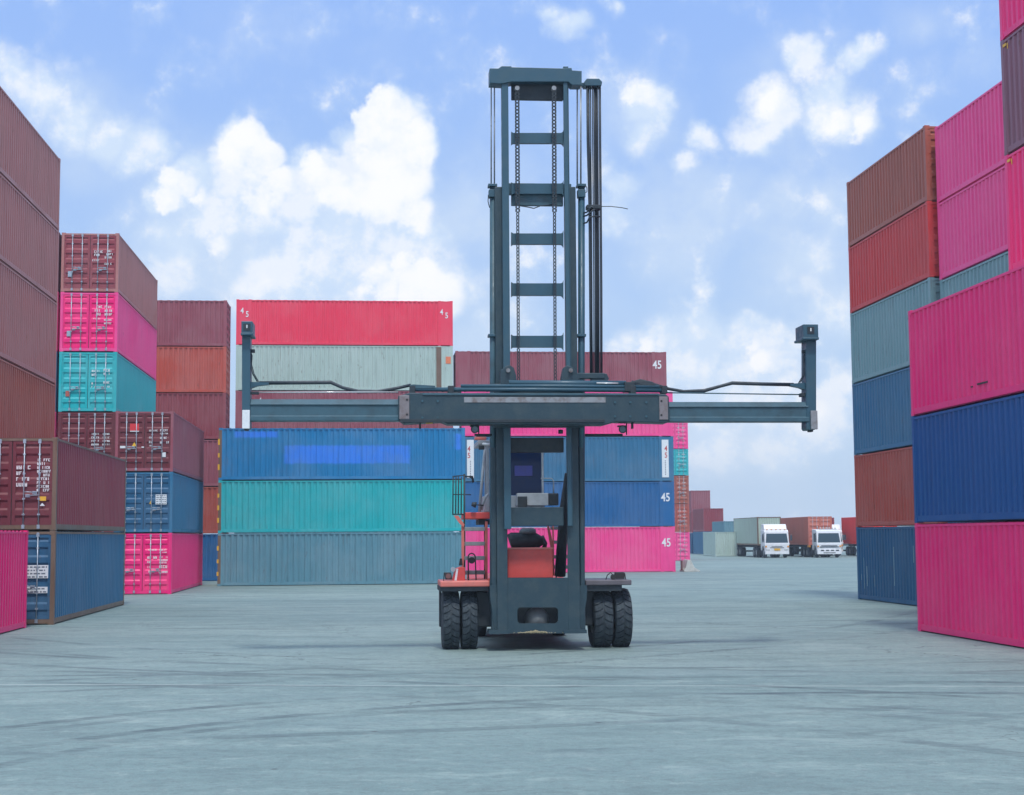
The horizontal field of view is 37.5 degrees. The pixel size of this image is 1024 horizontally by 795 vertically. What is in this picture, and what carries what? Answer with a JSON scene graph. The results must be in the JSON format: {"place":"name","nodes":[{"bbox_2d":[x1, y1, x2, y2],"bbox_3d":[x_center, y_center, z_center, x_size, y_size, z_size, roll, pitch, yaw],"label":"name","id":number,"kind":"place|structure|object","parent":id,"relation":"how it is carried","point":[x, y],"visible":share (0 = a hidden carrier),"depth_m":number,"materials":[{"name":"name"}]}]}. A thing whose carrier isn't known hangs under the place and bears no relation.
{"place":"outdoors","nodes":[
{"label":"outdoors","id":0,"kind":"place"},
{"bbox_2d":[0,0,1001,533],"label":"sky","id":1,"kind":"structure","parent":0,"point":[336,150],"materials":[{"name":"blue"}]},
{"bbox_2d":[0,546,1023,794],"bbox_3d":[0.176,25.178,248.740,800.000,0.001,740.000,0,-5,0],"label":"ground","id":2,"kind":"structure","parent":0,"point":[750,674],"depth_m":22.04,"materials":[{"name":"concrete"}]},
{"bbox_2d":[0,530,28,632],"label":"shipping container","id":3,"kind":"object","parent":2,"relation":"on","point":[13,573],"visible":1,"depth_m":38.96,"materials":[{"name":"metal"}]},
{"bbox_2d":[26,531,124,624],"bbox_3d":[-14.456,5.537,47.724,2.438,2.585,12.253,0,-5,-5],"label":"shipping container","id":4,"kind":"object","parent":2,"relation":"on","point":[72,574],"visible":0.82,"depth_m":44.44,"materials":[{"name":"metal"}]},
{"bbox_2d":[26,532,50,622],"bbox_3d":[-13.303,4.984,41.771,1.132,2.491,0.131,0,-5,-5],"label":"door","id":5,"kind":"structure","parent":4,"relation":"in","point":[39,545],"depth_m":41.81,"materials":[{"name":"blue paint"}]},
{"bbox_2d":[0,437,125,531],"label":"shipping container","id":6,"kind":"object","parent":4,"relation":"on","point":[53,484],"visible":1,"depth_m":42.53,"materials":[{"name":"metal"}]},
{"bbox_2d":[0,439,12,524],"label":"door","id":7,"kind":"structure","parent":6,"relation":"in","point":[5,446],"depth_m":41.97,"materials":[{"name":"red paint"}]},
{"bbox_2d":[11,439,52,528],"bbox_3d":[-13.321,2.398,42.008,1.132,2.491,0.131,0,-5,-5],"label":"door","id":8,"kind":"structure","parent":6,"relation":"in","point":[32,460],"depth_m":42.03,"materials":[{"name":"red paint"}]},
{"bbox_2d":[124,533,202,593],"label":"shipping container","id":9,"kind":"object","parent":2,"relation":"on","point":[163,563],"visible":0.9,"depth_m":64.14,"materials":[{"name":"metal"}]},
{"bbox_2d":[124,534,142,592],"bbox_3d":[-16.239,7.041,63.967,1.132,2.491,0.131,0,-5,-5],"label":"door","id":10,"kind":"structure","parent":9,"relation":"in","point":[134,543],"depth_m":64.02,"materials":[{"name":"paint"}]},
{"bbox_2d":[142,534,168,592],"bbox_3d":[-15.086,7.043,64.077,1.132,2.491,0.131,0,-5,-5],"label":"door","id":11,"kind":"structure","parent":9,"relation":"in","point":[155,547],"depth_m":64.11,"materials":[{"name":"paint"}]},
{"bbox_2d":[114,472,203,532],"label":"shipping container","id":12,"kind":"object","parent":9,"relation":"on","point":[164,502],"visible":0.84,"depth_m":64.39,"materials":[{"name":"blue metal"}]},
{"bbox_2d":[125,473,143,531],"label":"door","id":13,"kind":"structure","parent":12,"relation":"in","point":[134,482],"depth_m":64.25,"materials":[{"name":"blue paint"}]},
{"bbox_2d":[143,473,169,531],"bbox_3d":[-15.104,4.457,64.314,1.132,2.491,0.131,0,-5,-5],"label":"door","id":14,"kind":"structure","parent":12,"relation":"in","point":[156,486],"depth_m":64.35,"materials":[{"name":"blue paint"}]},
{"bbox_2d":[115,411,203,481],"bbox_3d":[-16.278,2.424,70.504,2.438,2.585,12.253,0,-5,-5],"label":"shipping container","id":15,"kind":"object","parent":12,"relation":"on","point":[172,441],"visible":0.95,"depth_m":64.60,"materials":[{"name":"red metal"}]},
{"bbox_2d":[118,412,144,470],"bbox_3d":[-16.274,1.868,64.441,1.134,2.491,0.131,0,-5,-5],"label":"door","id":16,"kind":"structure","parent":15,"relation":"in","point":[131,426],"depth_m":64.47,"materials":[{"name":"red paint"}]},
{"bbox_2d":[144,412,170,469],"bbox_3d":[-15.122,1.871,64.552,1.132,2.491,0.131,0,-5,-5],"label":"door","id":17,"kind":"structure","parent":15,"relation":"in","point":[157,426],"depth_m":64.58,"materials":[{"name":"red paint"}]},
{"bbox_2d":[202,534,217,580],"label":"shipping container","id":18,"kind":"object","parent":2,"relation":"on","point":[210,558],"visible":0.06,"depth_m":83.02,"materials":[{"name":"blue metal"}]},
{"bbox_2d":[193,487,217,533],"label":"shipping container","id":19,"kind":"object","parent":18,"relation":"on","point":[210,510],"visible":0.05,"depth_m":83.26,"materials":[{"name":"metal"}]},
{"bbox_2d":[203,440,218,486],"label":"shipping container","id":20,"kind":"object","parent":19,"relation":"on","point":[211,460],"visible":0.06,"depth_m":83.50,"materials":[{"name":"metal"}]},
{"bbox_2d":[156,393,229,439],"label":"shipping container","id":21,"kind":"object","parent":20,"relation":"on","point":[208,414],"visible":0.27,"depth_m":83.69,"materials":[{"name":"red metal"}]},
{"bbox_2d":[156,346,229,396],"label":"shipping container","id":22,"kind":"object","parent":21,"relation":"on","point":[192,369],"visible":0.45,"depth_m":83.86,"materials":[{"name":"orange metal"}]},
{"bbox_2d":[157,300,230,350],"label":"shipping container","id":23,"kind":"object","parent":22,"relation":"on","point":[191,323],"visible":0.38,"depth_m":84.11,"materials":[{"name":"brown metal"}]},
{"bbox_2d":[228,351,229,392],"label":"door","id":24,"kind":"structure","parent":22,"relation":"in","point":[228,351],"depth_m":86.04,"materials":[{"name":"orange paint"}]},
{"bbox_2d":[217,532,465,585],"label":"shipping container","id":25,"kind":"object","parent":2,"relation":"on","point":[248,559],"visible":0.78,"depth_m":74.68,"materials":[{"name":"metal"}]},
{"bbox_2d":[217,480,462,532],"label":"shipping container","id":26,"kind":"object","parent":25,"relation":"on","point":[254,506],"visible":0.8,"depth_m":74.93,"materials":[{"name":"teal metal"}]},
{"bbox_2d":[218,428,464,480],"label":"shipping container","id":27,"kind":"object","parent":26,"relation":"on","point":[293,454],"visible":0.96,"depth_m":75.18,"materials":[{"name":"blue metal"}]},
{"bbox_2d":[234,531,452,533],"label":"shipping container","id":28,"kind":"object","parent":2,"relation":"on","point":[353,532],"depth_m":95.02,"materials":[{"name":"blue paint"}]},
{"bbox_2d":[241,66,818,648],"bbox_3d":[0.129,-0.649,34.266,11.736,12.296,7.650,0,-5,-5],"label":"container lift truck","id":29,"kind":"object","parent":2,"relation":"on","point":[525,584],"visible":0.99,"depth_m":31.36,"materials":[{"name":"paint"}]},
{"bbox_2d":[465,526,675,572],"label":"shipping container","id":30,"kind":"object","parent":2,"relation":"on","point":[629,549],"visible":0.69,"depth_m":96.70,"materials":[{"name":"metal"}]},
{"bbox_2d":[465,481,674,526],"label":"shipping container","id":31,"kind":"object","parent":30,"relation":"on","point":[618,504],"visible":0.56,"depth_m":96.98,"materials":[{"name":"blue metal"}]},
{"bbox_2d":[465,436,673,481],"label":"shipping container","id":32,"kind":"object","parent":31,"relation":"on","point":[629,459],"visible":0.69,"depth_m":97.21,"materials":[{"name":"blue metal"}]},
{"bbox_2d":[459,392,672,436],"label":"shipping container","id":33,"kind":"object","parent":32,"relation":"on","point":[652,430],"visible":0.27,"depth_m":97.35,"materials":[{"name":"metal"}]},
{"bbox_2d":[453,351,666,392],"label":"shipping container","id":34,"kind":"object","parent":33,"relation":"on","point":[471,367],"visible":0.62,"depth_m":97.40,"materials":[{"name":"red metal"}]},
{"bbox_2d":[675,532,689,560],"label":"shipping container","id":35,"kind":"object","parent":2,"relation":"on","point":[682,545],"visible":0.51,"depth_m":138.29,"materials":[{"name":"metal"}]},
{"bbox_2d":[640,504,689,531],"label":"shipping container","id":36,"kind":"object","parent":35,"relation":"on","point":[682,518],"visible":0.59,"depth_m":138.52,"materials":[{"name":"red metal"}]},
{"bbox_2d":[674,476,688,503],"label":"shipping container","id":37,"kind":"object","parent":36,"relation":"on","point":[681,489],"visible":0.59,"depth_m":138.75,"materials":[{"name":"red metal"}]},
{"bbox_2d":[674,449,688,475],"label":"shipping container","id":38,"kind":"object","parent":37,"relation":"on","point":[681,468],"visible":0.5,"depth_m":138.99,"materials":[{"name":"teal metal"}]},
{"bbox_2d":[673,423,687,448],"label":"shipping container","id":39,"kind":"object","parent":38,"relation":"on","point":[680,435],"visible":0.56,"depth_m":139.21,"materials":[{"name":"metal"}]},
{"bbox_2d":[675,423,686,447],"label":"door","id":40,"kind":"structure","parent":39,"relation":"in","point":[680,429],"depth_m":139.21,"materials":[{"name":"paint"}]},
{"bbox_2d":[675,450,686,474],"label":"door","id":41,"kind":"structure","parent":38,"relation":"in","point":[680,455],"depth_m":139.01,"materials":[{"name":"teal paint"}]},
{"bbox_2d":[676,476,687,502],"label":"door","id":42,"kind":"structure","parent":37,"relation":"in","point":[681,482],"depth_m":138.77,"materials":[{"name":"brown paint"}]},
{"bbox_2d":[676,504,687,531],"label":"door","id":43,"kind":"structure","parent":36,"relation":"in","point":[681,510],"depth_m":138.53,"materials":[{"name":"red paint"}]},
{"bbox_2d":[677,533,688,559],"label":"door","id":44,"kind":"structure","parent":35,"relation":"in","point":[682,538],"depth_m":138.30,"materials":[{"name":"paint"}]},
{"bbox_2d":[680,560,699,571],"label":"concrete barrier","id":45,"kind":"object","parent":2,"relation":"on","point":[687,565],"visible":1,"depth_m":96.43,"materials":[{"name":"concrete"}]},
{"bbox_2d":[690,533,692,553],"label":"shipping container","id":46,"kind":"object","parent":2,"relation":"on","point":[691,542],"visible":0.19,"depth_m":189.47,"materials":[{"name":"blue paint"}]},
{"bbox_2d":[689,512,702,532],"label":"shipping container","id":47,"kind":"object","parent":46,"relation":"on","point":[691,521],"visible":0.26,"depth_m":189.43,"materials":[{"name":"red metal"}]},
{"bbox_2d":[689,490,709,511],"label":"shipping container","id":48,"kind":"object","parent":47,"relation":"on","point":[699,499],"visible":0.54,"depth_m":189.77,"materials":[{"name":"metal"}]},
{"bbox_2d":[693,531,711,553],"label":"shipping container","id":49,"kind":"object","parent":2,"relation":"on","point":[697,542],"visible":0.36,"depth_m":184.30,"materials":[{"name":"blue paint"}]},
{"bbox_2d":[693,508,722,530],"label":"shipping container","id":50,"kind":"object","parent":49,"relation":"on","point":[704,519],"visible":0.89,"depth_m":181.67,"materials":[{"name":"metal"}]},
{"bbox_2d":[703,532,736,555],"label":"shipping container","id":51,"kind":"object","parent":2,"relation":"on","point":[719,543],"visible":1,"depth_m":164.44,"materials":[{"name":"grey paint"}]},
{"bbox_2d":[712,521,733,531],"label":"shipping container","id":52,"kind":"object","parent":51,"relation":"on","point":[723,526],"visible":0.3,"depth_m":172.75,"materials":[{"name":"blue paint"}]},
{"bbox_2d":[737,524,791,557],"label":"container lorry","id":53,"kind":"object","parent":2,"relation":"on","point":[774,540],"visible":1,"depth_m":150.78,"materials":[{"name":"white metal"}]},
{"bbox_2d":[734,517,780,544],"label":"shipping container","id":54,"kind":"object","parent":53,"relation":"on","point":[747,530],"visible":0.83,"depth_m":157.30,"materials":[{"name":"metal"}]},
{"bbox_2d":[787,526,843,557],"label":"container lorry","id":55,"kind":"object","parent":2,"relation":"on","point":[826,542],"visible":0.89,"depth_m":150.02,"materials":[{"name":"white metal"}]},
{"bbox_2d":[781,516,831,544],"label":"shipping container","id":56,"kind":"object","parent":55,"relation":"on","point":[799,529],"visible":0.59,"depth_m":155.23,"materials":[{"name":"orange paint"}]},
{"bbox_2d":[809,517,819,543],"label":"door","id":57,"kind":"structure","parent":56,"relation":"in","point":[814,522],"depth_m":153.31,"materials":[{"name":"orange paint"}]},
{"bbox_2d":[820,517,830,528],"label":"door","id":58,"kind":"structure","parent":56,"relation":"in","point":[825,522],"depth_m":153.38,"materials":[{"name":"orange paint"}]},
{"bbox_2d":[794,524,845,555],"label":"container lorry","id":59,"kind":"object","parent":2,"relation":"on","point":[837,526],"visible":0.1,"depth_m":163.06,"materials":[{"name":"white metal"}]},
{"bbox_2d":[843,526,883,555],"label":"container lorry","id":60,"kind":"object","parent":2,"relation":"on","point":[850,550],"visible":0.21,"depth_m":162.64,"materials":[{"name":"black metal"}]},
{"bbox_2d":[841,517,896,543],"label":"shipping container","id":61,"kind":"object","parent":60,"relation":"on","point":[848,525],"visible":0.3,"depth_m":162.63,"materials":[{"name":"red paint"}]},
{"bbox_2d":[856,526,916,605],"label":"shipping container","id":62,"kind":"object","parent":2,"relation":"on","point":[886,564],"visible":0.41,"depth_m":51.48,"materials":[{"name":"blue metal"}]},
{"bbox_2d":[854,446,947,526],"bbox_3d":[14.034,3.032,51.012,2.438,2.585,7.900,0,-5,-5],"label":"shipping container","id":63,"kind":"object","parent":62,"relation":"on","point":[884,490],"visible":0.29,"depth_m":51.72,"materials":[{"name":"red metal"}]},
{"bbox_2d":[852,367,920,454],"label":"shipping container","id":64,"kind":"object","parent":63,"relation":"on","point":[882,416],"visible":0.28,"depth_m":51.95,"materials":[{"name":"blue metal"}]},
{"bbox_2d":[850,277,939,383],"bbox_3d":[13.997,-2.140,51.487,2.438,2.585,7.900,0,-5,-5],"label":"shipping container","id":65,"kind":"object","parent":64,"relation":"on","point":[879,338],"visible":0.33,"depth_m":51.67,"materials":[{"name":"metal"}]},
{"bbox_2d":[848,201,939,313],"bbox_3d":[13.980,-4.650,51.717,2.438,2.432,7.900,0,-5,-5],"label":"shipping container","id":66,"kind":"object","parent":65,"relation":"on","point":[897,256],"visible":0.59,"depth_m":50.75,"materials":[{"name":"red metal"}]},
{"bbox_2d":[846,125,936,247],"bbox_3d":[13.963,-7.084,51.940,2.438,2.432,7.900,0,-5,-5],"label":"shipping container","id":67,"kind":"object","parent":66,"relation":"on","point":[896,183],"visible":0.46,"depth_m":50.97,"materials":[{"name":"brown metal"}]},
{"bbox_2d":[928,129,936,195],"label":"door","id":68,"kind":"structure","parent":67,"relation":"in","point":[931,132],"depth_m":47.97,"materials":[{"name":"brown paint"}]},
{"bbox_2d":[931,204,938,271],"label":"door","id":69,"kind":"structure","parent":66,"relation":"in","point":[934,217],"depth_m":47.75,"materials":[{"name":"red paint"}]},
{"bbox_2d":[933,281,939,301],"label":"door","id":70,"kind":"structure","parent":65,"relation":"in","point":[936,284],"depth_m":47.60,"materials":[{"name":"grey paint"}]},
{"bbox_2d":[915,521,1023,647],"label":"shipping container","id":71,"kind":"object","parent":2,"relation":"on","point":[970,580],"visible":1,"depth_m":33.24,"materials":[{"name":"metal"}]},
{"bbox_2d":[911,393,1023,522],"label":"shipping container","id":72,"kind":"object","parent":71,"relation":"on","point":[968,463],"visible":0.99,"depth_m":33.33,"materials":[{"name":"blue metal"}]},
{"bbox_2d":[908,265,1023,415],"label":"shipping container","id":73,"kind":"object","parent":72,"relation":"on","point":[966,346],"visible":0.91,"depth_m":33.43,"materials":[{"name":"metal"}]},
{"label":"shipping container","id":74,"kind":"object","parent":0,"visible":0},
{"bbox_2d":[0,358,55,437],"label":"shipping container","id":75,"kind":"object","parent":74,"relation":"on","point":[27,404],"visible":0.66,"depth_m":48.57,"materials":[{"name":"brown metal"}]},
{"bbox_2d":[0,261,57,383],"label":"shipping container","id":76,"kind":"object","parent":75,"relation":"on","point":[28,326],"visible":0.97,"depth_m":48.85,"materials":[{"name":"metal"}]},
{"bbox_2d":[0,174,58,302],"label":"shipping container","id":77,"kind":"object","parent":76,"relation":"on","point":[29,242],"visible":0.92,"depth_m":48.97,"materials":[{"name":"metal"}]},
{"bbox_2d":[0,86,60,229],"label":"shipping container","id":78,"kind":"object","parent":77,"relation":"on","point":[30,160],"visible":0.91,"depth_m":49.00,"materials":[{"name":"metal"}]},
{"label":"shipping container","id":79,"kind":"object","parent":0,"visible":0},
{"bbox_2d":[55,412,57,436],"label":"shipping container","id":80,"kind":"object","parent":79,"relation":"on","point":[56,424],"visible":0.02,"depth_m":64.94,"materials":[{"name":"metal"}]},
{"bbox_2d":[55,352,58,412],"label":"shipping container","id":81,"kind":"object","parent":80,"relation":"on","point":[57,381],"visible":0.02,"depth_m":65.08,"materials":[{"name":"blue metal"}]},
{"bbox_2d":[57,292,60,352],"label":"shipping container","id":82,"kind":"object","parent":81,"relation":"on","point":[58,324],"visible":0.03,"depth_m":65.33,"materials":[{"name":"metal"}]},
{"bbox_2d":[58,232,61,292],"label":"shipping container","id":83,"kind":"object","parent":82,"relation":"on","point":[59,265],"visible":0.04,"depth_m":65.56,"materials":[{"name":"brown metal"}]},
{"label":"shipping container","id":84,"kind":"object","parent":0,"visible":0},
{"bbox_2d":[58,412,115,455],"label":"shipping container","id":85,"kind":"object","parent":84,"relation":"on","point":[93,430],"visible":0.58,"depth_m":64.77,"materials":[{"name":"red metal"}]},
{"bbox_2d":[61,413,86,446],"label":"door","id":86,"kind":"structure","parent":85,"relation":"in","point":[73,426],"depth_m":64.72,"materials":[{"name":"red paint"}]},
{"bbox_2d":[87,413,112,455],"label":"door","id":87,"kind":"structure","parent":85,"relation":"in","point":[99,426],"depth_m":64.82,"materials":[{"name":"red paint"}]},
{"bbox_2d":[58,352,155,411],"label":"shipping container","id":88,"kind":"object","parent":85,"relation":"on","point":[101,382],"visible":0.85,"depth_m":65.03,"materials":[{"name":"teal metal"}]},
{"bbox_2d":[61,353,87,410],"bbox_3d":[-18.811,-0.682,64.877,1.132,2.491,0.131,0,-5,-5],"label":"door","id":89,"kind":"structure","parent":88,"relation":"in","point":[74,366],"depth_m":64.91,"materials":[{"name":"teal paint"}]},
{"bbox_2d":[88,353,113,410],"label":"door","id":90,"kind":"structure","parent":88,"relation":"in","point":[100,366],"depth_m":65.01,"materials":[{"name":"teal paint"}]},
{"bbox_2d":[59,292,156,380],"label":"shipping container","id":91,"kind":"object","parent":88,"relation":"on","point":[110,322],"visible":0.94,"depth_m":65.28,"materials":[{"name":"metal"}]},
{"bbox_2d":[62,293,88,349],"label":"door","id":92,"kind":"structure","parent":91,"relation":"in","point":[75,306],"depth_m":65.15,"materials":[{"name":"paint"}]},
{"bbox_2d":[89,293,114,350],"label":"door","id":93,"kind":"structure","parent":91,"relation":"in","point":[102,307],"depth_m":65.25,"materials":[{"name":"paint"}]},
{"bbox_2d":[61,233,157,329],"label":"shipping container","id":94,"kind":"object","parent":91,"relation":"on","point":[101,263],"visible":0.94,"depth_m":65.52,"materials":[{"name":"metal"}]},
{"bbox_2d":[64,234,89,290],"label":"door","id":95,"kind":"structure","parent":94,"relation":"in","point":[77,247],"depth_m":65.39,"materials":[{"name":"red paint"}]},
{"bbox_2d":[90,234,115,290],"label":"door","id":96,"kind":"structure","parent":94,"relation":"in","point":[103,247],"depth_m":65.49,"materials":[{"name":"red paint"}]},
{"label":"shipping container","id":97,"kind":"object","parent":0,"visible":0},
{"bbox_2d":[235,391,452,427],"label":"shipping container","id":98,"kind":"object","parent":97,"relation":"on","point":[238,410],"visible":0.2,"depth_m":95.59,"materials":[{"name":"metal"}]},
{"bbox_2d":[235,345,452,390],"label":"shipping container","id":99,"kind":"object","parent":98,"relation":"on","point":[369,367],"visible":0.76,"depth_m":95.98,"materials":[{"name":"grey metal"}]},
{"bbox_2d":[236,299,452,345],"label":"shipping container","id":100,"kind":"object","parent":99,"relation":"on","point":[347,323],"visible":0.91,"depth_m":96.24,"materials":[{"name":"red metal"}]},
{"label":"shipping container","id":101,"kind":"object","parent":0,"visible":0},
{"bbox_2d":[940,251,1008,298],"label":"shipping container","id":102,"kind":"object","parent":101,"relation":"on","point":[980,272],"visible":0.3,"depth_m":44.63,"materials":[{"name":"metal"}]},
{"bbox_2d":[937,165,1007,279],"bbox_3d":[14.888,-5.160,44.550,2.438,2.432,6.058,0,-5,-5],"label":"shipping container","id":103,"kind":"object","parent":102,"relation":"on","point":[972,225],"visible":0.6,"depth_m":44.78,"materials":[{"name":"metal"}]},
{"bbox_2d":[934,81,1004,202],"bbox_3d":[14.871,-7.594,44.773,2.438,2.432,6.058,0,-5,-5],"label":"shipping container","id":104,"kind":"object","parent":103,"relation":"on","point":[969,144],"visible":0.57,"depth_m":44.99,"materials":[{"name":"metal"}]},
{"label":"shipping container","id":105,"kind":"object","parent":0,"visible":0},
{"bbox_2d":[1004,146,1023,270],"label":"shipping container","id":106,"kind":"object","parent":105,"relation":"on","point":[1014,169],"visible":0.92,"depth_m":36.73,"materials":[{"name":"metal"}]},
{"bbox_2d":[1000,25,1023,155],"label":"shipping container","id":107,"kind":"object","parent":106,"relation":"on","point":[1012,58],"visible":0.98,"depth_m":36.86,"materials":[{"name":"metal"}]},
{"bbox_2d":[999,0,1023,40],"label":"shipping container","id":108,"kind":"object","parent":107,"relation":"on","point":[1011,14],"visible":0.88,"depth_m":37.09,"materials":[{"name":"metal"}]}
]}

